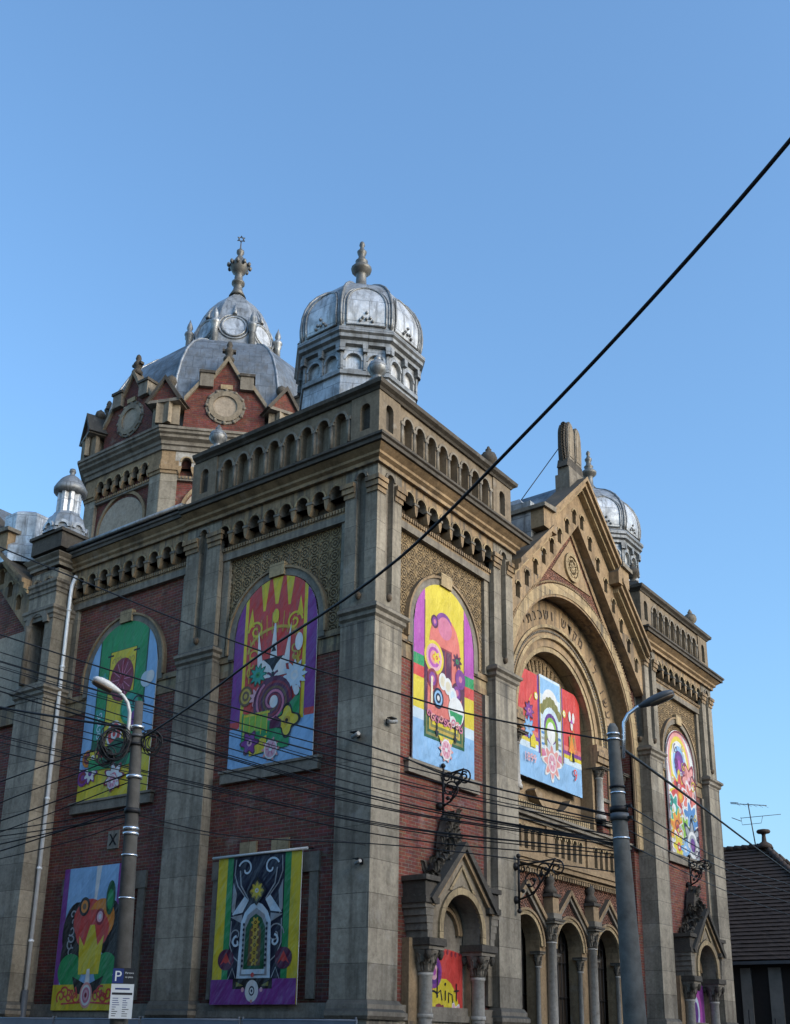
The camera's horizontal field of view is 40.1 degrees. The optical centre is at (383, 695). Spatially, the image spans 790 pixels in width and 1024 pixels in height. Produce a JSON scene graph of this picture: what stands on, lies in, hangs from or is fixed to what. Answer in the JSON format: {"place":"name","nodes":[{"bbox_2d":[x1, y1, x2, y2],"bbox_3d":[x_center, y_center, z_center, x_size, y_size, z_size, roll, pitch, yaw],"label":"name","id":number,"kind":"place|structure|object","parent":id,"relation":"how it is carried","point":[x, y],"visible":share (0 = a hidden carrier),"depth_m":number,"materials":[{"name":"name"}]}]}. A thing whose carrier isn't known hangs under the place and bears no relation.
{"place":"outdoors","nodes":[
{"label":"outdoors","id":0,"kind":"place"},
{"bbox_2d":[0,0,789,860],"label":"sky","id":1,"kind":"structure","parent":0,"point":[524,177],"materials":[{"name":"blue"}]},
{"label":"pavement","id":2,"kind":"structure","parent":0,"visible":0},
{"bbox_2d":[0,1016,53,1023],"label":"hoarding panel","id":3,"kind":"object","parent":2,"relation":"on","point":[25,1020],"visible":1,"depth_m":29.68,"materials":[{"name":"metal"}]},
{"bbox_2d":[54,1016,140,1023],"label":"hoarding panel","id":4,"kind":"object","parent":2,"relation":"on","point":[89,1020],"visible":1,"depth_m":28.18,"materials":[{"name":"metal"}]},
{"bbox_2d":[141,1016,240,1023],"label":"hoarding panel","id":5,"kind":"object","parent":2,"relation":"on","point":[185,1021],"visible":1,"depth_m":26.03,"materials":[{"name":"metal"}]},
{"bbox_2d":[241,1017,357,1023],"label":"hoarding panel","id":6,"kind":"object","parent":2,"relation":"on","point":[299,1021],"visible":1,"depth_m":24.00,"materials":[{"name":"metal"}]},
{"bbox_2d":[0,236,737,1023],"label":"synagogue","id":7,"kind":"structure","parent":2,"relation":"on","point":[230,462],"depth_m":33.30,"materials":[{"name":"stone"}]},
{"bbox_2d":[50,863,121,1009],"bbox_3d":[-8.496,7.027,31.515,3.100,4.120,0.050,-12,-22,35],"label":"window banner","id":8,"kind":"object","parent":7,"relation":"attached to","point":[84,965],"depth_m":31.61,"materials":[{"name":"fabric"}]},
{"bbox_2d":[76,621,157,801],"bbox_3d":[-8.251,0.372,33.706,3.260,5.680,0.065,-12,-22,35],"label":"arched banner","id":9,"kind":"object","parent":7,"relation":"on","point":[129,648],"visible":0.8,"depth_m":33.76,"materials":[{"name":"fabric"}]},
{"bbox_2d":[209,846,313,1004],"bbox_3d":[-3.223,5.950,27.834,3.360,3.857,0.327,-12,-22,35],"label":"window banner","id":10,"kind":"object","parent":7,"relation":"attached to","point":[256,939],"depth_m":27.68,"materials":[{"name":"fabric"}]},
{"bbox_2d":[227,575,317,768],"bbox_3d":[-3.066,-0.767,29.990,3.100,5.450,0.069,-12,-22,35],"label":"arched banner","id":11,"kind":"object","parent":7,"relation":"on","point":[276,609],"visible":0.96,"depth_m":29.90,"materials":[{"name":"fabric"}]},
{"bbox_2d":[350,730,360,738],"bbox_3d":[-0.682,1.004,27.057,0.296,0.174,0.273,-12,-22,35],"label":"security camera","id":12,"kind":"object","parent":7,"relation":"attached to","point":[356,733],"visible":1,"depth_m":27.02,"materials":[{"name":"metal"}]},
{"bbox_2d":[353,858,362,864],"bbox_3d":[-0.593,4.000,25.999,0.243,0.163,0.261,-12,-22,35],"label":"security camera","id":13,"kind":"object","parent":7,"relation":"attached to","point":[359,861],"visible":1,"depth_m":25.95,"materials":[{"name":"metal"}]},
{"bbox_2d":[386,716,397,723],"bbox_3d":[0.183,0.670,27.442,0.273,0.174,0.296,-12,-22,35],"label":"security camera","id":14,"kind":"object","parent":7,"relation":"attached to","point":[392,721],"visible":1,"depth_m":27.39,"materials":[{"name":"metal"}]},
{"bbox_2d":[412,585,473,779],"bbox_3d":[1.719,-0.539,30.541,0.066,5.400,3.040,-12,-22,35],"label":"arched banner","id":15,"kind":"object","parent":7,"relation":"attached to","point":[443,666],"visible":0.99,"depth_m":30.42,"materials":[{"name":"fabric"}]},
{"bbox_2d":[432,949,462,1007],"bbox_3d":[1.514,8.168,27.785,0.044,3.250,1.860,-12,-22,35],"label":"door banner","id":16,"kind":"object","parent":7,"relation":"attached to","point":[447,983],"depth_m":28.24,"materials":[{"name":"fabric"}]},
{"bbox_2d":[436,763,470,817],"bbox_3d":[1.877,2.550,29.140,1.107,1.570,0.220,-12,-22,35],"label":"iron bracket","id":17,"kind":"object","parent":7,"relation":"attached to","point":[454,789],"visible":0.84,"depth_m":29.17,"materials":[{"name":"black metal"}]},
{"bbox_2d":[513,854,563,913],"bbox_3d":[4.393,5.315,30.843,1.684,1.720,0.220,-12,-22,35],"label":"iron bracket","id":18,"kind":"object","parent":7,"relation":"attached to","point":[516,866],"visible":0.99,"depth_m":30.94,"materials":[{"name":"black metal"}]},
{"bbox_2d":[518,669,581,797],"bbox_3d":[5.838,1.291,37.951,0.150,3.900,4.500,-12,-22,35],"label":"triple banner","id":19,"kind":"object","parent":7,"relation":"attached to","point":[552,759],"visible":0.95,"depth_m":37.87,"materials":[{"name":"fabric"}]},
{"bbox_2d":[665,730,700,860],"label":"arched banner","id":20,"kind":"object","parent":7,"relation":"on","point":[682,808],"visible":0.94,"depth_m":43.43,"materials":[{"name":"fabric"}]},
{"bbox_2d":[686,855,711,887],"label":"iron bracket","id":21,"kind":"object","parent":7,"relation":"attached to","point":[700,873],"visible":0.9,"depth_m":42.38,"materials":[{"name":"black metal"}]},
{"bbox_2d":[695,986,704,1022],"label":"door banner","id":22,"kind":"object","parent":7,"relation":"attached to","point":[699,1009],"depth_m":41.39,"materials":[{"name":"fabric"}]},
{"label":"ground","id":23,"kind":"structure","parent":0,"visible":0},
{"bbox_2d":[91,676,144,1023],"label":"street lamp","id":24,"kind":"object","parent":23,"relation":"on","point":[124,930],"visible":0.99,"depth_m":20.46,"materials":[{"name":"metal"}]},
{"bbox_2d":[0,742,122,781],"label":"overhead cable","id":25,"kind":"object","parent":24,"relation":"attached to","point":[56,762],"visible":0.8,"depth_m":21.93,"materials":[{"name":"black rubber"}]},
{"bbox_2d":[0,808,123,851],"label":"overhead cable","id":26,"kind":"object","parent":24,"relation":"attached to","point":[62,830],"visible":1,"depth_m":21.28,"materials":[{"name":"black rubber"}]},
{"bbox_2d":[0,810,123,830],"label":"overhead cable","id":27,"kind":"object","parent":24,"relation":"attached to","point":[62,820],"visible":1,"depth_m":21.33,"materials":[{"name":"black rubber"}]},
{"bbox_2d":[0,814,124,844],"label":"overhead cable","id":28,"kind":"object","parent":24,"relation":"attached to","point":[57,830],"visible":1,"depth_m":21.57,"materials":[{"name":"black rubber"}]},
{"bbox_2d":[0,822,124,858],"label":"overhead cable","id":29,"kind":"object","parent":24,"relation":"attached to","point":[63,843],"visible":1,"depth_m":21.34,"materials":[{"name":"black rubber"}]},
{"bbox_2d":[0,817,124,836],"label":"overhead cable","id":30,"kind":"object","parent":24,"relation":"attached to","point":[63,826],"visible":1,"depth_m":21.30,"materials":[{"name":"black rubber"}]},
{"bbox_2d":[0,773,127,820],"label":"overhead cable","id":31,"kind":"object","parent":24,"relation":"attached to","point":[64,797],"visible":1,"depth_m":21.48,"materials":[{"name":"black rubber"}]},
{"bbox_2d":[0,782,127,831],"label":"overhead cable","id":32,"kind":"object","parent":24,"relation":"attached to","point":[65,807],"visible":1,"depth_m":21.40,"materials":[{"name":"black rubber"}]},
{"bbox_2d":[0,751,129,802],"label":"overhead cable","id":33,"kind":"object","parent":24,"relation":"attached to","point":[54,781],"visible":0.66,"depth_m":21.83,"materials":[{"name":"black rubber"}]},
{"bbox_2d":[0,706,130,727],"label":"overhead cable","id":34,"kind":"object","parent":24,"relation":"attached to","point":[67,718],"visible":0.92,"depth_m":22.41,"materials":[{"name":"black rubber"}]},
{"bbox_2d":[94,746,115,767],"bbox_3d":[-5.361,1.185,20.841,0.414,0.457,0.125,2,-18,-2],"label":"cable coil","id":35,"kind":"object","parent":24,"relation":"hanging from","point":[102,763],"visible":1,"depth_m":20.82,"materials":[{"name":"black rubber"}]},
{"bbox_2d":[97,722,131,761],"bbox_3d":[-5.215,0.901,20.947,0.651,0.796,0.238,1,-18,-1],"label":"cable coil","id":36,"kind":"object","parent":24,"relation":"hanging from","point":[123,751],"visible":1,"depth_m":20.92,"materials":[{"name":"black rubber"}]},
{"bbox_2d":[109,968,135,1018],"bbox_3d":[-4.766,5.426,19.697,0.403,0.880,0.425,5,-18,-14],"label":"parking sign","id":37,"kind":"object","parent":24,"relation":"attached to","point":[122,993],"visible":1,"depth_m":19.52,"materials":[{"name":"white metal"}]},
{"bbox_2d":[141,729,162,755],"bbox_3d":[-4.532,0.916,21.104,0.445,0.527,0.187,4,-18,-9],"label":"cable coil","id":38,"kind":"object","parent":24,"relation":"attached to","point":[146,749],"visible":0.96,"depth_m":21.09,"materials":[{"name":"black rubber"}]},
{"bbox_2d":[138,822,364,844],"bbox_3d":[-2.537,3.003,23.356,0.204,0.609,7.052,-12,-22,36],"label":"overhead cable","id":39,"kind":"object","parent":24,"relation":"attached to","point":[239,838],"visible":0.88,"depth_m":22.51,"materials":[{"name":"black rubber"}]},
{"bbox_2d":[138,815,614,871],"bbox_3d":[-0.381,2.652,19.623,9.018,1.239,0.030,-3,-18,12],"label":"overhead cable","id":40,"kind":"object","parent":24,"relation":"attached to","point":[381,844],"visible":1,"depth_m":19.51,"materials":[{"name":"black rubber"}]},
{"bbox_2d":[143,137,789,738],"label":"overhead cable","id":41,"kind":"object","parent":24,"relation":"attached to","point":[661,287],"visible":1,"depth_m":10.10,"materials":[{"name":"black rubber"}]},
{"bbox_2d":[606,690,674,1023],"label":"street lamp","id":42,"kind":"object","parent":23,"relation":"on","point":[633,1002],"visible":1,"depth_m":18.35,"materials":[{"name":"metal"}]},
{"bbox_2d":[0,742,566,846],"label":"overhead cable","id":43,"kind":"object","parent":42,"relation":"attached to","point":[263,801],"visible":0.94,"depth_m":21.90,"materials":[{"name":"black rubber"}]},
{"bbox_2d":[0,547,606,740],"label":"overhead cable","id":44,"kind":"object","parent":42,"relation":"attached to","point":[314,668],"visible":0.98,"depth_m":21.71,"materials":[{"name":"black rubber"}]},
{"bbox_2d":[0,634,609,814],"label":"overhead cable","id":45,"kind":"object","parent":42,"relation":"attached to","point":[316,730],"visible":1,"depth_m":21.09,"materials":[{"name":"black rubber"}]},
{"bbox_2d":[0,652,609,815],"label":"overhead cable","id":46,"kind":"object","parent":42,"relation":"attached to","point":[295,737],"visible":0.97,"depth_m":21.25,"materials":[{"name":"black rubber"}]},
{"bbox_2d":[0,662,610,821],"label":"overhead cable","id":47,"kind":"object","parent":42,"relation":"attached to","point":[311,750],"visible":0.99,"depth_m":21.29,"materials":[{"name":"black rubber"}]},
{"bbox_2d":[0,668,611,827],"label":"overhead cable","id":48,"kind":"object","parent":42,"relation":"attached to","point":[327,763],"visible":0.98,"depth_m":21.38,"materials":[{"name":"black rubber"}]},
{"bbox_2d":[0,686,611,842],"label":"overhead cable","id":49,"kind":"object","parent":42,"relation":"attached to","point":[285,771],"visible":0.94,"depth_m":21.76,"materials":[{"name":"black rubber"}]},
{"bbox_2d":[0,666,611,824],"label":"overhead cable","id":50,"kind":"object","parent":42,"relation":"attached to","point":[326,760],"visible":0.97,"depth_m":21.44,"materials":[{"name":"black rubber"}]},
{"bbox_2d":[0,661,611,822],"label":"overhead cable","id":51,"kind":"object","parent":42,"relation":"attached to","point":[251,733],"visible":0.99,"depth_m":22.48,"materials":[{"name":"black rubber"}]},
{"bbox_2d":[0,677,612,835],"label":"overhead cable","id":52,"kind":"object","parent":42,"relation":"attached to","point":[323,774],"visible":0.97,"depth_m":20.76,"materials":[{"name":"black rubber"}]},
{"bbox_2d":[0,715,612,845],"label":"overhead cable","id":53,"kind":"object","parent":42,"relation":"attached to","point":[336,798],"visible":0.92,"depth_m":21.10,"materials":[{"name":"black rubber"}]},
{"bbox_2d":[0,691,612,841],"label":"overhead cable","id":54,"kind":"object","parent":42,"relation":"attached to","point":[332,785],"visible":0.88,"depth_m":20.89,"materials":[{"name":"black rubber"}]},
{"bbox_2d":[0,708,612,842],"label":"overhead cable","id":55,"kind":"object","parent":42,"relation":"attached to","point":[316,791],"visible":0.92,"depth_m":21.00,"materials":[{"name":"black rubber"}]},
{"bbox_2d":[0,735,613,850],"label":"overhead cable","id":56,"kind":"object","parent":42,"relation":"attached to","point":[319,810],"visible":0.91,"depth_m":20.59,"materials":[{"name":"black rubber"}]},
{"bbox_2d":[0,752,613,857],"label":"overhead cable","id":57,"kind":"object","parent":42,"relation":"attached to","point":[323,823],"visible":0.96,"depth_m":20.82,"materials":[{"name":"black rubber"}]},
{"bbox_2d":[0,737,613,854],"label":"overhead cable","id":58,"kind":"object","parent":42,"relation":"attached to","point":[330,815],"visible":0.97,"depth_m":20.67,"materials":[{"name":"black rubber"}]},
{"bbox_2d":[2,692,612,843],"bbox_3d":[-4.127,0.779,22.668,17.682,5.556,0.093,-6,-19,21],"label":"overhead cable","id":59,"kind":"object","parent":42,"relation":"attached to","point":[343,790],"visible":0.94,"depth_m":20.80,"materials":[{"name":"black rubber"}]},
{"bbox_2d":[620,746,789,872],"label":"overhead cable","id":60,"kind":"object","parent":42,"relation":"attached to","point":[669,782],"visible":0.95,"depth_m":26.01,"materials":[{"name":"black rubber"}]},
{"bbox_2d":[626,804,789,884],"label":"overhead cable","id":61,"kind":"object","parent":42,"relation":"attached to","point":[696,846],"visible":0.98,"depth_m":24.97,"materials":[{"name":"black rubber"}]},
{"bbox_2d":[628,830,788,902],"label":"overhead cable","id":62,"kind":"object","parent":42,"relation":"attached to","point":[694,864],"visible":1,"depth_m":24.57,"materials":[{"name":"black rubber"}]},
{"bbox_2d":[630,845,789,914],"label":"overhead cable","id":63,"kind":"object","parent":42,"relation":"attached to","point":[700,879],"visible":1,"depth_m":25.16,"materials":[{"name":"black rubber"}]},
{"bbox_2d":[632,819,788,892],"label":"overhead cable","id":64,"kind":"object","parent":42,"relation":"attached to","point":[699,856],"visible":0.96,"depth_m":24.94,"materials":[{"name":"black rubber"}]},
{"bbox_2d":[723,829,789,1023],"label":"house","id":65,"kind":"structure","parent":23,"relation":"on","point":[760,941],"depth_m":49.17,"materials":[{"name":"tile"}]},
{"bbox_2d":[730,802,780,844],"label":"tv antenna","id":66,"kind":"object","parent":65,"relation":"on","point":[748,804],"visible":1,"depth_m":54.46,"materials":[{"name":"grey metal"}]}
]}

